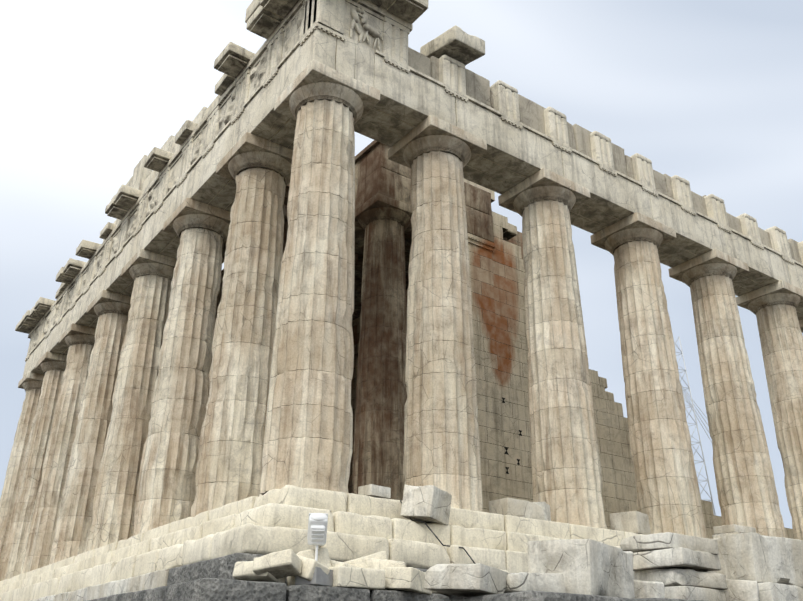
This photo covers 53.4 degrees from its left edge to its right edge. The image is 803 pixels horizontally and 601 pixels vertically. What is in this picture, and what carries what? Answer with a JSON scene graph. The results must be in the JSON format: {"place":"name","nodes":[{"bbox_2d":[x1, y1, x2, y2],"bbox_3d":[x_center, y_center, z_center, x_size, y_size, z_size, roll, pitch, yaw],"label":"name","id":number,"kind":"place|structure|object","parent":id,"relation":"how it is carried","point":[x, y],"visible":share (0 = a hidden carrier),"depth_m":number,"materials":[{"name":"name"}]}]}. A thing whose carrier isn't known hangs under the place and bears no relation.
{"place":"outdoors","nodes":[
{"label":"outdoors","id":0,"kind":"place"},
{"bbox_2d":[31,568,169,600],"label":"foundation light","id":1,"kind":"object","parent":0,"point":[154,579],"visible":0.5,"depth_m":16.81,"materials":[{"name":"beige stone"}]},
{"bbox_2d":[0,0,802,528],"label":"sky","id":2,"kind":"structure","parent":0,"point":[710,92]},
{"label":"ground","id":3,"kind":"structure","parent":0,"visible":0},
{"bbox_2d":[88,553,456,600],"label":"foundation","id":4,"kind":"object","parent":3,"relation":"on","point":[211,580],"visible":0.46,"depth_m":12.45,"materials":[{"name":"stone"}]},
{"bbox_2d":[295,567,332,586],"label":"stone block","id":5,"kind":"structure","parent":4,"relation":"on","point":[321,577],"depth_m":12.44,"materials":[{"name":"grey stone"}]},
{"bbox_2d":[307,513,327,560],"bbox_3d":[-1.357,3.881,12.887,0.458,0.858,0.515,17,-29,-32],"label":"floodlight","id":6,"kind":"object","parent":4,"relation":"on","point":[317,530],"visible":1,"depth_m":12.79,"materials":[{"name":"white metal"}]},
{"bbox_2d":[0,485,643,600],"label":"stepped platform","id":7,"kind":"structure","parent":4,"relation":"on","point":[276,520],"depth_m":16.16,"materials":[{"name":"stone"}]},
{"bbox_2d":[0,372,44,565],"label":"column","id":8,"kind":"structure","parent":7,"relation":"on","point":[30,383],"depth_m":39.98,"materials":[{"name":"stone"}]},
{"bbox_2d":[0,351,66,580],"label":"column","id":9,"kind":"structure","parent":7,"relation":"on","point":[52,365],"depth_m":36.64,"materials":[{"name":"stone"}]},
{"bbox_2d":[20,323,95,573],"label":"column","id":10,"kind":"structure","parent":7,"relation":"on","point":[78,340],"depth_m":33.47,"materials":[{"name":"stone"}]},
{"bbox_2d":[49,290,130,563],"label":"column","id":11,"kind":"structure","parent":7,"relation":"on","point":[110,309],"depth_m":30.31,"materials":[{"name":"stone"}]},
{"bbox_2d":[84,249,176,551],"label":"column","id":12,"kind":"structure","parent":7,"relation":"on","point":[150,273],"depth_m":27.18,"materials":[{"name":"stone"}]},
{"bbox_2d":[23,21,802,376],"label":"architrave","id":13,"kind":"object","parent":12,"relation":"on","point":[515,153],"visible":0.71,"depth_m":24.82,"materials":[{"name":"stone"}]},
{"bbox_2d":[27,0,342,354],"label":"frieze","id":14,"kind":"object","parent":13,"relation":"on","point":[282,42],"visible":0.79,"depth_m":26.59,"materials":[{"name":"stone"}]},
{"bbox_2d":[15,0,484,337],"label":"cornice","id":15,"kind":"structure","parent":14,"relation":"on","point":[268,20],"depth_m":24.86,"materials":[{"name":"stone"}]},
{"bbox_2d":[303,0,802,263],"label":"frieze","id":16,"kind":"object","parent":13,"relation":"on","point":[394,43],"visible":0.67,"depth_m":24.41,"materials":[{"name":"stone"}]},
{"bbox_2d":[349,7,382,50],"bbox_3d":[-0.934,-7.299,21.501,1.068,1.219,0.204,17,-29,-32],"label":"relief sculpture","id":17,"kind":"object","parent":16,"relation":"attached to","point":[372,31],"visible":0.96,"depth_m":21.45,"materials":[{"name":"stone"}]},
{"bbox_2d":[318,22,801,263],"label":"frieze backers","id":18,"kind":"object","parent":13,"relation":"on","point":[530,111],"visible":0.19,"depth_m":26.14,"materials":[{"name":"stone"}]},
{"bbox_2d":[133,198,230,535],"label":"column","id":19,"kind":"structure","parent":7,"relation":"on","point":[166,491],"depth_m":23.97,"materials":[{"name":"stone"}]},
{"bbox_2d":[191,132,292,516],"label":"column","id":20,"kind":"structure","parent":7,"relation":"on","point":[257,169],"depth_m":20.75,"materials":[{"name":"stone"}]},
{"bbox_2d":[259,59,379,495],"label":"column","id":21,"kind":"structure","parent":7,"relation":"on","point":[308,439],"depth_m":17.88,"materials":[{"name":"stone"}]},
{"bbox_2d":[388,115,486,511],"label":"column","id":22,"kind":"structure","parent":7,"relation":"on","point":[436,155],"depth_m":19.98,"materials":[{"name":"stone"}]},
{"bbox_2d":[400,500,475,563],"bbox_3d":[1.052,4.830,15.733,2.893,2.145,0.509,-15,-29,30],"label":"crack","id":23,"kind":"object","parent":7,"relation":"on","point":[438,538],"visible":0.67,"depth_m":15.73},
{"bbox_2d":[498,168,606,528],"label":"column","id":24,"kind":"structure","parent":7,"relation":"on","point":[567,484],"depth_m":22.29,"materials":[{"name":"stone"}]},
{"bbox_2d":[464,179,793,538],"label":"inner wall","id":25,"kind":"structure","parent":7,"relation":"on","point":[497,277],"depth_m":27.94,"materials":[{"name":"stone"}]},
{"bbox_2d":[222,183,411,320],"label":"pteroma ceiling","id":26,"kind":"structure","parent":25,"relation":"on","point":[358,269],"depth_m":34.74,"materials":[{"name":"stone"}]},
{"bbox_2d":[211,140,493,362],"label":"porch entablature","id":27,"kind":"structure","parent":25,"relation":"on","point":[377,170],"depth_m":27.40,"materials":[{"name":"stone"}]},
{"bbox_2d":[352,193,411,499],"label":"column","id":28,"kind":"structure","parent":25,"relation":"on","point":[383,221],"depth_m":24.43,"materials":[{"name":"stone"}]},
{"bbox_2d":[348,231,522,492],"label":"wall","id":29,"kind":"structure","parent":25,"relation":"on","point":[517,240],"depth_m":38.73,"materials":[{"name":"stone"}]},
{"bbox_2d":[502,397,521,473],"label":"wall holes","id":30,"kind":"object","parent":25,"relation":"in","point":[506,452],"visible":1,"depth_m":26.13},
{"bbox_2d":[590,212,705,537],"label":"column","id":31,"kind":"structure","parent":7,"relation":"on","point":[668,498],"depth_m":24.66,"materials":[{"name":"stone"}]},
{"bbox_2d":[674,336,715,514],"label":"crane","id":32,"kind":"object","parent":7,"relation":"on","point":[694,411],"visible":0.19,"depth_m":47.95,"materials":[{"name":"grey metal"}]},
{"bbox_2d":[668,249,785,537],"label":"column","id":33,"kind":"structure","parent":7,"relation":"on","point":[746,487],"depth_m":27.10,"materials":[{"name":"stone"}]},
{"bbox_2d":[736,280,802,539],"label":"column","id":34,"kind":"structure","parent":7,"relation":"on","point":[772,307],"depth_m":30.30,"materials":[{"name":"stone"}]},
{"bbox_2d":[799,319,802,332],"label":"column","id":35,"kind":"structure","parent":7,"relation":"on","point":[801,324],"depth_m":34.34,"materials":[{"name":"stone"}]},
{"bbox_2d":[232,548,508,595],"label":"stones","id":36,"kind":"object","parent":4,"relation":"on","point":[378,571],"visible":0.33,"depth_m":12.77,"materials":[{"name":"stone"}]},
{"bbox_2d":[430,590,703,600],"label":"terrace","id":37,"kind":"structure","parent":3,"relation":"on","point":[530,595],"depth_m":8.66,"materials":[{"name":"stone"}]},
{"bbox_2d":[358,484,802,600],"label":"loose blocks","id":38,"kind":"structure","parent":37,"relation":"on","point":[732,562],"depth_m":11.41,"materials":[{"name":"stone"}]}
]}

